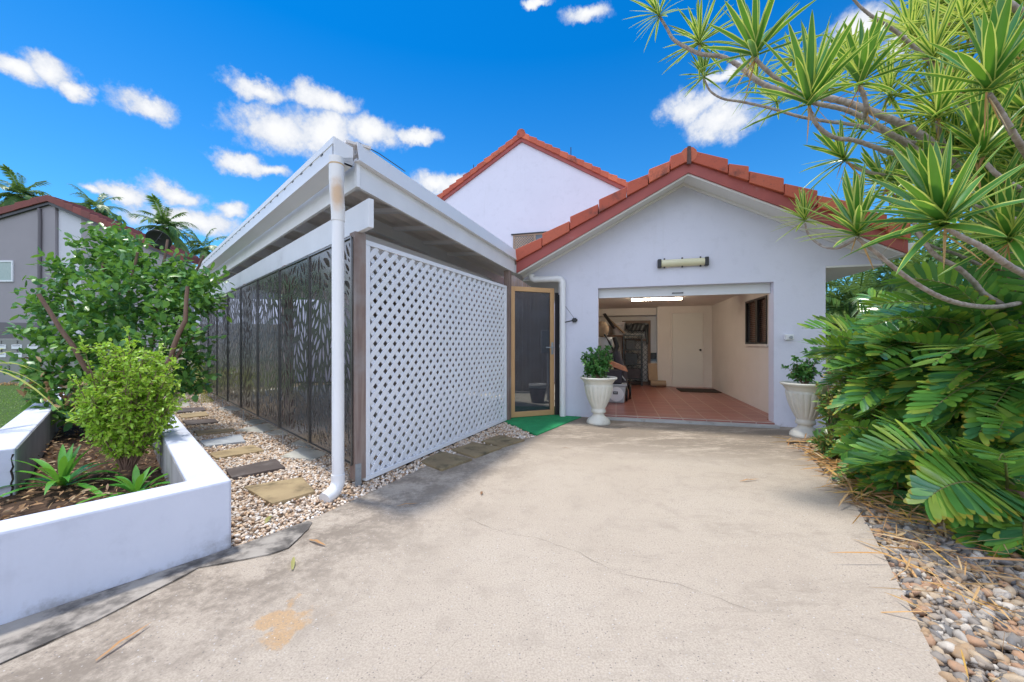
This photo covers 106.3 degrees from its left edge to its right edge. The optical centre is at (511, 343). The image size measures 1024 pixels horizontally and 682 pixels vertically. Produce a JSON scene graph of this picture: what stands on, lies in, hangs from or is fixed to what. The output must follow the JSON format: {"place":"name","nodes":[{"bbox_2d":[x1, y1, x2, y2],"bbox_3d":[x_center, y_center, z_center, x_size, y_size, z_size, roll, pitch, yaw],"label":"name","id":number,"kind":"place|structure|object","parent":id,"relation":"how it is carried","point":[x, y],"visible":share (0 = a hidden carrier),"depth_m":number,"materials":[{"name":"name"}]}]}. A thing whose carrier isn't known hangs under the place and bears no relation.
{"place":"outdoors","nodes":[
{"label":"outdoors","id":0,"kind":"place"},
{"bbox_2d":[0,382,88,385],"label":"grass","id":1,"kind":"structure","parent":0,"point":[16,383],"depth_m":11.30,"materials":[{"name":"plant"}]},
{"bbox_2d":[0,384,161,427],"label":"lawn","id":2,"kind":"structure","parent":0,"point":[7,387],"depth_m":7.99,"materials":[{"name":"plant"}]},
{"bbox_2d":[0,339,107,383],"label":"letterbox wall","id":3,"kind":"structure","parent":2,"relation":"on","point":[11,345],"depth_m":11.60,"materials":[{"name":"white brick"}]},
{"bbox_2d":[163,324,281,386],"bbox_3d":[-8.005,0.318,10.772,3.798,1.764,0.079,0,0,5],"label":"timber fence","id":4,"kind":"object","parent":2,"relation":"on","point":[197,343],"visible":0.04,"depth_m":10.67,"materials":[{"name":"wood"}]},
{"bbox_2d":[0,195,297,361],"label":"neighbour house","id":5,"kind":"structure","parent":0,"point":[28,228],"depth_m":16.00,"materials":[{"name":"paint"}]},
{"bbox_2d":[0,260,13,281],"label":"window","id":6,"kind":"structure","parent":5,"relation":"in","point":[6,266],"depth_m":15.98,"materials":[{"name":"glass"}]},
{"bbox_2d":[145,230,171,249],"bbox_3d":[-14.192,-4.148,15.455,0.830,0.750,0.587,0,0,-42],"label":"satellite dish","id":7,"kind":"object","parent":5,"relation":"attached to","point":[158,237],"visible":0.91,"depth_m":15.47,"materials":[{"name":"metal"}]},
{"bbox_2d":[163,395,527,547],"bbox_3d":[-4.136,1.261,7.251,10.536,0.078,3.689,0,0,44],"label":"gravel bed","id":8,"kind":"object","parent":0,"point":[280,516],"visible":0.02,"depth_m":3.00,"materials":[{"name":"gravel"}]},
{"bbox_2d":[138,349,213,402],"bbox_3d":[-7.130,0.705,8.079,2.154,1.514,2.186,0,0,-17],"label":"dwarf palm","id":9,"kind":"object","parent":8,"relation":"on","point":[206,396],"visible":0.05,"depth_m":7.96,"materials":[{"name":"green plant"}]},
{"bbox_2d":[175,398,190,407],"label":"stepping stone","id":10,"kind":"object","parent":8,"relation":"on","point":[184,403],"visible":0.37,"depth_m":7.65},
{"bbox_2d":[175,407,205,413],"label":"stepping stone","id":11,"kind":"object","parent":8,"relation":"on","point":[192,409],"visible":0.59,"depth_m":6.81,"materials":[{"name":"stone"}]},
{"bbox_2d":[179,411,208,418],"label":"stepping stone","id":12,"kind":"object","parent":8,"relation":"on","point":[194,414],"visible":0.67,"depth_m":6.33,"materials":[{"name":"stone"}]},
{"bbox_2d":[165,360,232,393],"bbox_3d":[-7.581,0.846,9.384,1.485,1.042,0.844,0,0,11],"label":"undergrowth bush","id":13,"kind":"object","parent":8,"relation":"on","point":[198,371],"visible":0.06,"depth_m":9.29,"materials":[{"name":"green plant"}]},
{"bbox_2d":[183,418,218,425],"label":"stepping stone","id":14,"kind":"object","parent":8,"relation":"on","point":[199,422],"visible":0.69,"depth_m":5.83,"materials":[{"name":"stone"}]},
{"bbox_2d":[194,428,234,435],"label":"stepping stone","id":15,"kind":"object","parent":8,"relation":"on","point":[211,431],"visible":0.69,"depth_m":5.16,"materials":[{"name":"stone"}]},
{"bbox_2d":[200,434,245,447],"bbox_3d":[-3.547,1.204,4.705,0.420,0.052,0.480,0,0,-42],"label":"stepping stone","id":16,"kind":"object","parent":8,"relation":"on","point":[232,440],"visible":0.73,"depth_m":4.63,"materials":[{"name":"stone"}]},
{"bbox_2d":[218,406,241,410],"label":"stepping stone","id":17,"kind":"object","parent":8,"relation":"on","point":[234,408],"visible":0.43,"depth_m":7.06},
{"bbox_2d":[209,445,263,461],"bbox_3d":[-3.025,1.204,4.216,0.378,0.052,0.424,0,0,39],"label":"stepping stone","id":18,"kind":"object","parent":8,"relation":"on","point":[237,452],"visible":0.67,"depth_m":4.18,"materials":[{"name":"stone"}]},
{"bbox_2d":[225,459,284,479],"bbox_3d":[-2.453,1.204,3.665,0.427,0.052,0.378,0,0,-43],"label":"stepping stone","id":19,"kind":"object","parent":8,"relation":"on","point":[259,468],"visible":0.69,"depth_m":3.60,"materials":[{"name":"stone"}]},
{"bbox_2d":[243,419,266,425],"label":"stepping stone","id":20,"kind":"object","parent":8,"relation":"on","point":[252,422],"visible":0.59,"depth_m":5.81,"materials":[{"name":"stone"}]},
{"bbox_2d":[235,423,277,433],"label":"stepping stone","id":21,"kind":"object","parent":8,"relation":"on","point":[261,428],"visible":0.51,"depth_m":5.39,"materials":[{"name":"stone"}]},
{"bbox_2d":[265,429,287,435],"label":"stepping stone","id":22,"kind":"object","parent":8,"relation":"on","point":[276,432],"visible":0.32,"depth_m":5.09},
{"bbox_2d":[243,477,314,507],"bbox_3d":[-1.875,1.204,3.157,0.562,0.052,0.402,0,0,38],"label":"stepping stone","id":23,"kind":"object","parent":8,"relation":"on","point":[278,492],"visible":0.73,"depth_m":3.08,"materials":[{"name":"stone"}]},
{"bbox_2d":[281,447,325,460],"bbox_3d":[-2.242,1.209,4.196,0.501,0.042,0.376,0,0,15],"label":"stepping stone","id":24,"kind":"object","parent":8,"relation":"on","point":[307,454],"visible":0.66,"depth_m":4.12,"materials":[{"name":"stone"}]},
{"bbox_2d":[291,439,321,447],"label":"stepping stone","id":25,"kind":"object","parent":8,"relation":"on","point":[299,442],"visible":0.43,"depth_m":4.55,"materials":[{"name":"stone"}]},
{"bbox_2d":[163,390,535,451],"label":"pebbles","id":26,"kind":"object","parent":8,"relation":"on","point":[221,415],"visible":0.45,"depth_m":5.24,"materials":[{"name":"gravel"}]},
{"bbox_2d":[195,136,516,503],"bbox_3d":[-3.513,-0.229,8.197,10.502,2.919,4.609,0,0,45],"label":"carport","id":27,"kind":"object","parent":8,"relation":"on","point":[334,191],"visible":0.73,"depth_m":4.02,"materials":[{"name":"white paint"}]},
{"bbox_2d":[200,310,206,390],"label":"privacy screen","id":28,"kind":"object","parent":27,"relation":"attached to","point":[202,323],"visible":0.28,"depth_m":8.75,"materials":[{"name":"black metal"}]},
{"bbox_2d":[207,298,215,395],"bbox_3d":[-6.198,0.060,7.935,1.024,1.936,0.018,0,0,44],"label":"privacy screen","id":29,"kind":"object","parent":27,"relation":"attached to","point":[211,329],"visible":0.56,"depth_m":7.93,"materials":[{"name":"black metal"}]},
{"bbox_2d":[216,293,226,400],"bbox_3d":[-5.451,0.060,7.211,1.024,1.936,0.021,0,0,44],"label":"privacy screen","id":30,"kind":"object","parent":27,"relation":"attached to","point":[223,363],"visible":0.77,"depth_m":7.25,"materials":[{"name":"black metal"}]},
{"bbox_2d":[227,287,239,407],"bbox_3d":[-4.704,0.060,6.487,1.024,1.936,0.018,0,0,44],"label":"privacy screen","id":31,"kind":"object","parent":27,"relation":"attached to","point":[234,358],"visible":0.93,"depth_m":6.51,"materials":[{"name":"black metal"}]},
{"bbox_2d":[240,279,256,416],"bbox_3d":[-3.957,0.060,5.764,1.024,1.936,0.018,0,0,44],"label":"privacy screen","id":32,"kind":"object","parent":27,"relation":"attached to","point":[244,394],"visible":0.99,"depth_m":5.78,"materials":[{"name":"black metal"}]},
{"bbox_2d":[257,270,277,427],"bbox_3d":[-3.211,0.060,5.040,1.024,1.936,0.020,0,0,44],"label":"privacy screen","id":33,"kind":"object","parent":27,"relation":"attached to","point":[270,418],"visible":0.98,"depth_m":5.05,"materials":[{"name":"black metal"}]},
{"bbox_2d":[278,256,307,443],"bbox_3d":[-2.464,0.060,4.316,1.024,1.936,0.018,0,0,44],"label":"privacy screen","id":34,"kind":"object","parent":27,"relation":"attached to","point":[282,368],"visible":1,"depth_m":4.32,"materials":[{"name":"black metal"}]},
{"bbox_2d":[308,236,352,465],"bbox_3d":[-1.717,0.060,3.592,1.024,1.936,0.021,0,0,44],"label":"privacy screen","id":35,"kind":"object","parent":27,"relation":"attached to","point":[320,378],"visible":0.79,"depth_m":3.66,"materials":[{"name":"black metal"}]},
{"bbox_2d":[362,240,506,480],"bbox_3d":[-0.686,0.142,4.630,0.045,2.077,2.889,0,0,24],"label":"lattice screen","id":36,"kind":"object","parent":27,"relation":"attached to","point":[410,456],"visible":0.99,"depth_m":4.11,"materials":[{"name":"wood"}]},
{"bbox_2d":[421,451,471,470],"bbox_3d":[-0.724,1.204,3.922,0.473,0.052,0.425,0,0,37],"label":"stepping stone","id":37,"kind":"object","parent":8,"relation":"on","point":[441,461],"visible":0.7,"depth_m":3.88,"materials":[{"name":"stone"}]},
{"bbox_2d":[451,442,501,457],"bbox_3d":[-0.419,1.204,4.324,0.412,0.052,0.459,0,0,36],"label":"stepping stone","id":38,"kind":"object","parent":8,"relation":"on","point":[474,450],"visible":0.73,"depth_m":4.28,"materials":[{"name":"stone"}]},
{"bbox_2d":[481,435,524,447],"bbox_3d":[-0.133,1.204,4.705,0.397,0.052,0.429,0,0,40],"label":"stepping stone","id":39,"kind":"object","parent":8,"relation":"on","point":[501,441],"visible":0.71,"depth_m":4.66,"materials":[{"name":"stone"}]},
{"bbox_2d":[233,383,554,459],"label":"courtyard paving","id":40,"kind":"structure","parent":0,"point":[390,418],"depth_m":6.88,"materials":[{"name":"concrete"}]},
{"bbox_2d":[370,275,529,390],"bbox_3d":[-1.469,-0.282,9.950,4.898,2.965,0.079,0,0,8],"label":"timber fence","id":41,"kind":"object","parent":40,"relation":"on","point":[515,281],"visible":0.06,"depth_m":9.98,"materials":[{"name":"wood"}]},
{"bbox_2d":[501,406,580,435],"bbox_3d":[0.443,1.198,6.160,1.385,0.020,2.280,0,0,0],"label":"turf mat","id":42,"kind":"object","parent":40,"relation":"on","point":[537,425],"visible":0.43,"depth_m":5.80,"materials":[{"name":"carpet"}]},
{"bbox_2d":[0,417,946,681],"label":"driveway","id":43,"kind":"structure","parent":0,"point":[624,551],"depth_m":1.88,"materials":[{"name":"concrete"}]},
{"bbox_2d":[96,623,149,659],"bbox_3d":[-1.552,1.186,1.543,0.014,0.012,0.196,0,0,9],"label":"fallen leaf","id":44,"kind":"object","parent":43,"relation":"on","point":[114,645],"visible":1,"depth_m":1.52,"materials":[{"name":"plant"}]},
{"bbox_2d":[580,375,616,425],"bbox_3d":[1.306,0.849,5.800,0.552,0.702,0.552,0,0,0],"label":"urn","id":45,"kind":"object","parent":43,"relation":"on","point":[598,391],"visible":0.98,"depth_m":5.66,"materials":[{"name":"ceramic"}]},
{"bbox_2d":[580,345,612,377],"bbox_3d":[1.285,0.307,5.797,0.522,0.581,0.438,0,0,0],"label":"potted shrub","id":46,"kind":"object","parent":45,"relation":"in","point":[596,365],"visible":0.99,"depth_m":5.75,"materials":[{"name":"green plant"}]},
{"bbox_2d":[779,380,832,439],"bbox_3d":[3.790,0.849,4.960,0.552,0.702,0.552,0,0,0],"label":"urn","id":47,"kind":"object","parent":43,"relation":"on","point":[800,397],"visible":0.81,"depth_m":4.86,"materials":[{"name":"ceramic"}]},
{"bbox_2d":[782,348,828,383],"bbox_3d":[3.732,0.301,4.940,0.502,0.506,0.353,0,0,0],"label":"potted shrub","id":48,"kind":"object","parent":47,"relation":"on","point":[803,372],"visible":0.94,"depth_m":4.91,"materials":[{"name":"green plant"}]},
{"bbox_2d":[0,0,1005,339],"label":"sky","id":49,"kind":"structure","parent":0,"point":[207,108],"materials":[{"name":"blue"}]},
{"bbox_2d":[230,359,843,453],"bbox_3d":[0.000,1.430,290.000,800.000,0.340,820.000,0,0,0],"label":"ground","id":50,"kind":"structure","parent":0,"point":[490,427],"depth_m":10.84,"materials":[{"name":"concrete"}]},
{"bbox_2d":[0,163,50,206],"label":"palm tree","id":51,"kind":"object","parent":50,"relation":"on","point":[16,186],"visible":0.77,"depth_m":29.57,"materials":[{"name":"green plant"}]},
{"bbox_2d":[66,183,131,225],"bbox_3d":[-36.838,-6.248,33.958,4.642,15.016,4.776,0,0,0],"label":"palm tree","id":52,"kind":"object","parent":50,"relation":"on","point":[102,208],"visible":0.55,"depth_m":33.93,"materials":[{"name":"green plant"}]},
{"bbox_2d":[0,387,230,624],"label":"planter","id":53,"kind":"object","parent":50,"relation":"on","point":[51,556],"visible":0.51,"depth_m":2.03,"materials":[{"name":"white painted concrete"}]},
{"bbox_2d":[0,348,59,411],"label":"spiky plant","id":54,"kind":"object","parent":53,"relation":"in","point":[28,384],"visible":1,"depth_m":3.38,"materials":[{"name":"green leaf"}]},
{"bbox_2d":[0,443,121,496],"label":"strap plant","id":55,"kind":"object","parent":53,"relation":"in","point":[66,466],"visible":0.95,"depth_m":2.88,"materials":[{"name":"green plant"}]},
{"bbox_2d":[0,419,167,519],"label":"leaf litter","id":56,"kind":"object","parent":53,"relation":"in","point":[21,507],"visible":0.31,"depth_m":3.00,"materials":[{"name":"brown plant"}]},
{"bbox_2d":[0,211,236,431],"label":"pruned shrub","id":57,"kind":"object","parent":53,"relation":"in","point":[116,259],"visible":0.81,"depth_m":4.91,"materials":[{"name":"green plant"}]},
{"bbox_2d":[75,465,169,504],"bbox_3d":[-2.757,1.052,2.835,0.664,0.309,0.660,0,0,-16],"label":"strap plant","id":58,"kind":"object","parent":53,"relation":"in","point":[138,479],"visible":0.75,"depth_m":2.81,"materials":[{"name":"green plant"}]},
{"bbox_2d":[63,326,189,476],"bbox_3d":[-3.215,0.499,3.216,0.755,1.306,0.884,0,0,-36],"label":"lime bush","id":59,"kind":"object","parent":53,"relation":"in","point":[127,418],"visible":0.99,"depth_m":3.12,"materials":[{"name":"green plant"}]},
{"bbox_2d":[0,521,311,662],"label":"kerb strip","id":60,"kind":"object","parent":50,"relation":"on","point":[18,637],"visible":0.52,"depth_m":1.77,"materials":[{"name":"concrete"}]},
{"bbox_2d":[126,193,196,252],"bbox_3d":[-25.348,-4.637,28.118,4.019,11.808,4.186,0,0,35],"label":"palm tree","id":61,"kind":"object","parent":50,"relation":"on","point":[173,232],"visible":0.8,"depth_m":27.61,"materials":[{"name":"green plant"}]},
{"bbox_2d":[173,224,227,258],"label":"palm tree","id":62,"kind":"object","parent":50,"relation":"on","point":[204,251],"visible":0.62,"depth_m":30.47,"materials":[{"name":"green plant"}]},
{"bbox_2d":[194,299,349,381],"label":"courtyard wall","id":63,"kind":"structure","parent":50,"relation":"on","point":[348,316],"depth_m":12.63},
{"bbox_2d":[437,129,914,428],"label":"townhouse","id":64,"kind":"structure","parent":50,"relation":"on","point":[596,243],"depth_m":6.18,"materials":[{"name":"paint"}]},
{"bbox_2d":[511,231,546,249],"bbox_3d":[0.722,-3.255,12.109,1.542,0.516,0.080,0,0,15],"label":"window","id":65,"kind":"structure","parent":64,"relation":"in","point":[519,239],"depth_m":12.20,"materials":[{"name":"brown metal"}]},
{"bbox_2d":[511,286,553,417],"bbox_3d":[0.348,0.128,6.257,0.780,2.105,0.115,0,0,-21],"label":"screen door","id":66,"kind":"structure","parent":64,"relation":"attached to","point":[532,351],"depth_m":6.29,"materials":[{"name":"wood"},{"name":"dark mesh screen"}]},
{"bbox_2d":[555,282,558,414],"bbox_3d":[0.777,0.045,6.404,0.116,2.270,0.054,0,0,-21],"label":"side panel","id":67,"kind":"object","parent":64,"relation":"attached to","point":[556,354],"visible":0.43,"depth_m":6.40,"materials":[{"name":"white paint"}]},
{"bbox_2d":[603,313,615,328],"bbox_3d":[2.603,-0.610,10.271,0.360,0.406,0.090,0,0,-22],"label":"dark plank","id":68,"kind":"object","parent":64,"relation":"on","point":[609,320],"visible":1,"depth_m":10.24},
{"bbox_2d":[607,335,622,336],"bbox_3d":[2.704,-0.225,10.943,0.891,0.030,0.650,0,0,15],"label":"wall shelf","id":69,"kind":"object","parent":64,"relation":"attached to","point":[614,335],"depth_m":10.78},
{"bbox_2d":[612,322,625,334],"bbox_3d":[2.972,-0.421,10.741,0.390,0.360,0.390,0,0,0],"label":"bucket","id":70,"kind":"object","parent":69,"relation":"on","point":[617,331],"visible":0.65,"depth_m":10.59,"materials":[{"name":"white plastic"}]},
{"bbox_2d":[604,334,630,400],"bbox_3d":[2.304,0.472,7.877,0.673,1.371,0.528,0,0,-20],"label":"golf trolley","id":71,"kind":"object","parent":64,"relation":"on","point":[616,356],"visible":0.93,"depth_m":7.84,"materials":[{"name":"black plastic"}]},
{"bbox_2d":[609,383,626,402],"bbox_3d":[2.039,0.966,7.626,0.460,0.365,0.380,0,0,15],"label":"storage tub","id":72,"kind":"object","parent":64,"relation":"on","point":[618,394],"visible":0.7,"depth_m":7.44,"materials":[{"name":"white plastic"}]},
{"bbox_2d":[604,369,622,383],"bbox_3d":[1.996,0.645,7.637,0.390,0.274,0.320,0,0,15],"label":"fabric box","id":73,"kind":"object","parent":72,"relation":"on","point":[617,373],"visible":0.56,"depth_m":7.47,"materials":[{"name":"fabric"}]},
{"bbox_2d":[609,360,627,371],"bbox_3d":[2.070,0.427,7.586,0.417,0.238,0.279,0,0,0],"label":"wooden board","id":74,"kind":"object","parent":73,"relation":"on","point":[618,366],"visible":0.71,"depth_m":7.48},
{"bbox_2d":[622,334,642,385],"bbox_3d":[3.352,0.444,10.674,0.535,1.408,0.330,0,0,15],"label":"storage rack","id":75,"kind":"object","parent":64,"relation":"on","point":[641,363],"visible":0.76,"depth_m":10.47,"materials":[{"name":"black metal"}]},
{"bbox_2d":[622,320,650,384],"bbox_3d":[3.523,0.244,10.892,0.770,1.808,0.040,0,0,15],"label":"security door","id":76,"kind":"structure","parent":64,"relation":"in","point":[646,382],"depth_m":10.84,"materials":[{"name":"metal"}]},
{"bbox_2d":[626,323,648,344],"bbox_3d":[3.530,-0.277,10.835,0.624,0.605,0.065,0,0,15],"label":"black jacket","id":77,"kind":"object","parent":76,"relation":"hanging from","point":[638,327],"visible":1,"depth_m":10.80,"materials":[{"name":"fabric"}]},
{"bbox_2d":[648,363,657,379],"bbox_3d":[3.818,0.753,10.407,0.244,0.455,0.083,0,0,0],"label":"cardboard box","id":78,"kind":"object","parent":64,"relation":"in","point":[652,371],"visible":0.93,"depth_m":10.40,"materials":[{"name":"cardboard"}]},
{"bbox_2d":[630,296,683,300],"bbox_3d":[3.053,-0.965,8.128,1.073,0.089,0.070,0,0,15],"label":"ceiling light","id":79,"kind":"object","parent":64,"relation":"attached to","point":[653,298],"visible":0.95,"depth_m":8.10,"materials":[{"name":"white paint"}]},
{"bbox_2d":[651,380,665,386],"bbox_3d":[3.915,1.058,10.277,0.380,0.170,0.170,0,0,15],"label":"cardboard box","id":80,"kind":"object","parent":64,"relation":"on","point":[660,383],"visible":1,"depth_m":10.22,"materials":[{"name":"cardboard"}]},
{"bbox_2d":[657,256,708,267],"bbox_3d":[2.610,-1.247,5.872,0.721,0.152,0.084,0,0,15],"label":"wall light","id":81,"kind":"object","parent":64,"relation":"attached to","point":[682,262],"visible":1,"depth_m":5.85,"materials":[{"name":"beige plastic"}]},
{"bbox_2d":[598,283,770,298],"bbox_3d":[2.685,-0.927,6.206,2.504,0.345,1.006,0,0,0],"label":"roller door","id":82,"kind":"structure","parent":64,"relation":"in","point":[759,288],"depth_m":6.01,"materials":[{"name":"white metal"}]},
{"bbox_2d":[670,311,704,386],"bbox_3d":[4.666,0.140,10.198,0.848,2.019,0.120,0,0,15],"label":"door","id":83,"kind":"structure","parent":64,"relation":"in","point":[687,328],"depth_m":10.21,"materials":[{"name":"paint"}]},
{"bbox_2d":[676,388,721,392],"bbox_3d":[4.564,1.141,9.427,0.900,0.014,0.700,0,0,15],"label":"door mat","id":84,"kind":"object","parent":64,"relation":"on","point":[697,390],"depth_m":9.34,"materials":[{"name":"rubber"}]},
{"bbox_2d":[744,295,767,346],"bbox_3d":[4.426,-0.384,6.908,0.130,0.858,1.155,0,0,15],"label":"window","id":85,"kind":"structure","parent":64,"relation":"in","point":[760,335],"depth_m":6.85,"materials":[{"name":"brown wood"}]},
{"bbox_2d":[784,334,793,339],"bbox_3d":[3.973,-0.097,5.507,0.110,0.080,0.074,0,0,15],"label":"tap box","id":86,"kind":"object","parent":64,"relation":"attached to","point":[788,336],"visible":1,"depth_m":5.49,"materials":[{"name":"white plastic"}]},
{"bbox_2d":[826,245,963,378],"bbox_3d":[8.037,-0.886,8.842,4.391,4.204,4.272,0,0,0],"label":"cane palm","id":87,"kind":"object","parent":50,"relation":"on","point":[837,306],"visible":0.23,"depth_m":8.73,"materials":[{"name":"green plant"}]},
{"bbox_2d":[828,229,965,336],"bbox_3d":[12.519,-1.408,11.895,5.051,5.236,3.532,0,0,27],"label":"garden tree","id":88,"kind":"object","parent":50,"relation":"on","point":[893,263],"visible":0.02,"depth_m":11.96,"materials":[{"name":"green plant"}]},
{"bbox_2d":[826,223,979,344],"bbox_3d":[9.489,-1.271,9.494,4.839,4.941,4.572,0,0,-30],"label":"cane palm","id":89,"kind":"object","parent":50,"relation":"on","point":[886,268],"visible":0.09,"depth_m":9.43,"materials":[{"name":"green plant"}]},
{"bbox_2d":[826,249,1013,335],"bbox_3d":[7.630,-0.255,6.669,3.833,3.348,3.818,0,0,0],"label":"cane palm","id":90,"kind":"object","parent":50,"relation":"on","point":[914,260],"visible":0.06,"depth_m":6.97,"materials":[{"name":"green plant"}]},
{"bbox_2d":[903,233,1016,320],"bbox_3d":[10.313,-0.955,7.498,4.421,4.332,3.055,0,0,0],"label":"garden tree","id":91,"kind":"object","parent":50,"relation":"on","point":[952,260],"visible":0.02,"depth_m":8.07,"materials":[{"name":"green plant"}]},
{"bbox_2d":[916,177,1023,295],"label":"garden tree","id":92,"kind":"object","parent":50,"relation":"on","point":[967,246],"visible":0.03,"depth_m":6.28,"materials":[{"name":"green plant"}]},
{"bbox_2d":[626,340,634,348],"bbox_3d":[3.293,0.024,10.677,0.240,0.248,0.255,0,0,15],"label":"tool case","id":93,"kind":"object","parent":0,"point":[630,344],"visible":0.91,"depth_m":10.57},
{"bbox_2d":[625,353,636,363],"bbox_3d":[3.313,0.404,10.671,0.320,0.288,0.255,0,0,15],"label":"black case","id":94,"kind":"object","parent":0,"point":[630,358],"visible":1,"depth_m":10.56,"materials":[{"name":"plastic"}]},
{"bbox_2d":[627,368,640,378],"bbox_3d":[3.342,0.814,10.664,0.420,0.268,0.255,0,0,15],"label":"black crate","id":95,"kind":"object","parent":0,"point":[633,372],"visible":0.77,"depth_m":10.55,"materials":[{"name":"grey plastic"}]},
{"bbox_2d":[800,443,1023,681],"bbox_3d":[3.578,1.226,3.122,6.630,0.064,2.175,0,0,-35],"label":"river stones","id":96,"kind":"object","parent":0,"point":[1002,668],"visible":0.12,"depth_m":1.81,"materials":[{"name":"stone"}]},
{"bbox_2d":[623,0,1023,325],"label":"dracaena tree","id":97,"kind":"object","parent":96,"relation":"on","point":[985,100],"visible":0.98,"depth_m":2.58,"materials":[{"name":"green plant"}]},
{"bbox_2d":[806,357,870,460],"bbox_3d":[3.378,0.685,3.971,0.635,1.088,0.873,0,0,19],"label":"verge bush","id":98,"kind":"object","parent":96,"relation":"on","point":[826,439],"visible":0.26,"depth_m":4.01,"materials":[{"name":"green plant"}]},
{"bbox_2d":[810,346,881,421],"bbox_3d":[4.149,0.630,4.395,0.926,1.217,1.637,0,0,0],"label":"cycad","id":99,"kind":"object","parent":96,"relation":"on","point":[813,347],"depth_m":4.81,"materials":[{"name":"green plant"}]},
{"bbox_2d":[802,444,945,524],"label":"dry litter","id":100,"kind":"object","parent":96,"relation":"on","point":[848,480],"visible":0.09,"depth_m":2.99,"materials":[{"name":"plant"}]},
{"bbox_2d":[772,434,1023,681],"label":"dry litter","id":101,"kind":"object","parent":96,"relation":"on","point":[927,544],"visible":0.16,"depth_m":2.14,"materials":[{"name":"plant"}]},
{"bbox_2d":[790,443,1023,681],"bbox_3d":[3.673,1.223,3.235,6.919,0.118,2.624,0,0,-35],"label":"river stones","id":102,"kind":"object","parent":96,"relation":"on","point":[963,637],"visible":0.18,"depth_m":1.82,"materials":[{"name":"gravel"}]},
{"bbox_2d":[797,287,1023,457],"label":"cycad","id":103,"kind":"object","parent":96,"relation":"on","point":[848,345],"visible":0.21,"depth_m":3.41,"materials":[{"name":"green plant"}]},
{"bbox_2d":[816,409,1023,504],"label":"cycad","id":104,"kind":"object","parent":96,"relation":"on","point":[842,450],"visible":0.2,"depth_m":2.98,"materials":[{"name":"green plant"}]},
{"bbox_2d":[819,188,1023,480],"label":"cycad","id":105,"kind":"object","parent":96,"relation":"on","point":[936,377],"visible":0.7,"depth_m":2.96,"materials":[{"name":"green plant"}]},
{"bbox_2d":[842,419,1023,558],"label":"cycad","id":106,"kind":"object","parent":96,"relation":"on","point":[969,496],"visible":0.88,"depth_m":2.39,"materials":[{"name":"green plant"}]},
{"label":"work bench","id":107,"kind":"object","parent":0,"visible":0},
{"bbox_2d":[599,337,612,353],"bbox_3d":[1.973,0.040,8.163,0.360,0.360,0.360,0,0,0],"label":"grey bin","id":108,"kind":"object","parent":107,"relation":"on","point":[603,341],"visible":0.46,"depth_m":8.01,"materials":[{"name":"plastic"}]},
{"bbox_2d":[599,321,608,336],"bbox_3d":[1.954,-0.325,8.375,0.320,0.350,0.320,0,0,0],"label":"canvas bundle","id":109,"kind":"object","parent":108,"relation":"on","point":[603,328],"visible":0.68,"depth_m":8.25,"materials":[{"name":"fabric"}]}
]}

